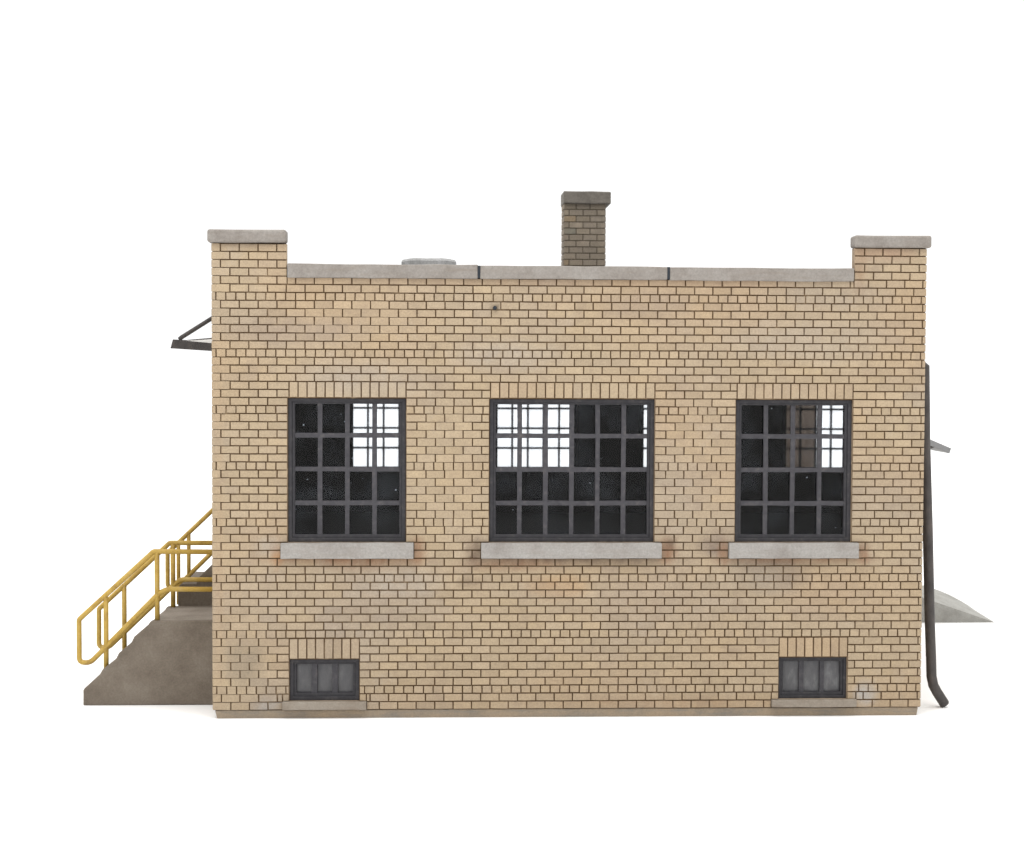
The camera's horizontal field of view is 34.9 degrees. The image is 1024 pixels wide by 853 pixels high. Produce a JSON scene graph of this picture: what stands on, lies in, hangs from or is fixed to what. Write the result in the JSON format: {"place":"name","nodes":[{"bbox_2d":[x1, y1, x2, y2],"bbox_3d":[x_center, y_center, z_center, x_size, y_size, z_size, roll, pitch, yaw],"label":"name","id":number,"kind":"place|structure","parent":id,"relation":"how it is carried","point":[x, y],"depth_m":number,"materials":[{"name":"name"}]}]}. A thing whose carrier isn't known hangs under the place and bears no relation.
{"place":"outdoors","nodes":[
{"label":"outdoors","id":0,"kind":"place"},
{"bbox_2d":[0,378,1023,852],"bbox_3d":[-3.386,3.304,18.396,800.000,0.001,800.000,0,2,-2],"label":"ground","id":1,"kind":"structure","parent":0,"point":[104,486],"depth_m":17.38,"materials":[{"name":"white paper"}]},
{"bbox_2d":[76,508,212,704],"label":"concrete stairs","id":2,"kind":"structure","parent":1,"relation":"on","point":[164,657],"depth_m":19.12,"materials":[{"name":"grey concrete"}]},
{"bbox_2d":[0,0,1023,381],"label":"sky","id":3,"kind":"structure","parent":0,"point":[719,133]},
{"bbox_2d":[171,191,950,717],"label":"brick building","id":4,"kind":"structure","parent":0,"point":[733,547],"depth_m":18.51,"materials":[{"name":"brick"}]},
{"bbox_2d":[282,659,366,709],"bbox_3d":[-2.124,2.919,18.482,0.947,0.570,0.177,0,2,-2],"label":"window","id":5,"kind":"structure","parent":4,"relation":"in","point":[310,679],"depth_m":18.50,"materials":[{"name":"grey glass"}]},
{"bbox_2d":[280,398,413,558],"bbox_3d":[-1.857,0.585,18.394,1.492,1.809,0.198,0,2,-2],"label":"window","id":6,"kind":"structure","parent":4,"relation":"in","point":[381,546],"depth_m":18.41,"materials":[{"name":"grey paint"}]},
{"bbox_2d":[350,404,398,466],"bbox_3d":[-1.768,0.027,23.900,1.220,1.240,0.090,0,2,-2],"label":"window","id":7,"kind":"structure","parent":4,"relation":"in","point":[364,447],"depth_m":23.86,"materials":[{"name":"glass"}]},
{"bbox_2d":[496,404,576,466],"bbox_3d":[0.348,0.033,23.990,1.225,1.240,0.090,0,2,-2],"label":"window","id":8,"kind":"structure","parent":4,"relation":"in","point":[530,451],"depth_m":23.96,"materials":[{"name":"glass"}]},
{"bbox_2d":[481,399,661,558],"bbox_3d":[0.676,0.592,18.503,2.050,1.808,0.198,0,2,-2],"label":"window","id":9,"kind":"structure","parent":4,"relation":"in","point":[537,547],"depth_m":18.52,"materials":[{"name":"grey paint"}]},
{"bbox_2d":[640,405,646,466],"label":"window","id":10,"kind":"structure","parent":4,"relation":"in","point":[643,442],"depth_m":24.03,"materials":[{"name":"glass"}]},
{"bbox_2d":[728,400,858,558],"bbox_3d":[3.215,0.599,18.612,1.488,1.809,0.197,0,2,-2],"label":"window","id":11,"kind":"structure","parent":4,"relation":"in","point":[831,545],"depth_m":18.63,"materials":[{"name":"grey paint"}]},
{"bbox_2d":[783,405,842,467],"bbox_3d":[4.502,0.045,24.169,0.987,1.240,0.090,0,2,-2],"label":"window","id":12,"kind":"structure","parent":4,"relation":"in","point":[805,415],"depth_m":24.14,"materials":[{"name":"glass"}]},
{"bbox_2d":[771,657,856,706],"bbox_3d":[3.460,2.930,18.721,0.980,0.569,0.178,0,2,-2],"label":"window","id":13,"kind":"structure","parent":4,"relation":"in","point":[799,677],"depth_m":18.75,"materials":[{"name":"grey glass"}]},
{"bbox_2d":[921,585,992,622],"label":"concrete ramp","id":14,"kind":"structure","parent":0,"point":[949,608],"depth_m":25.58,"materials":[{"name":"grey concrete"}]}
]}

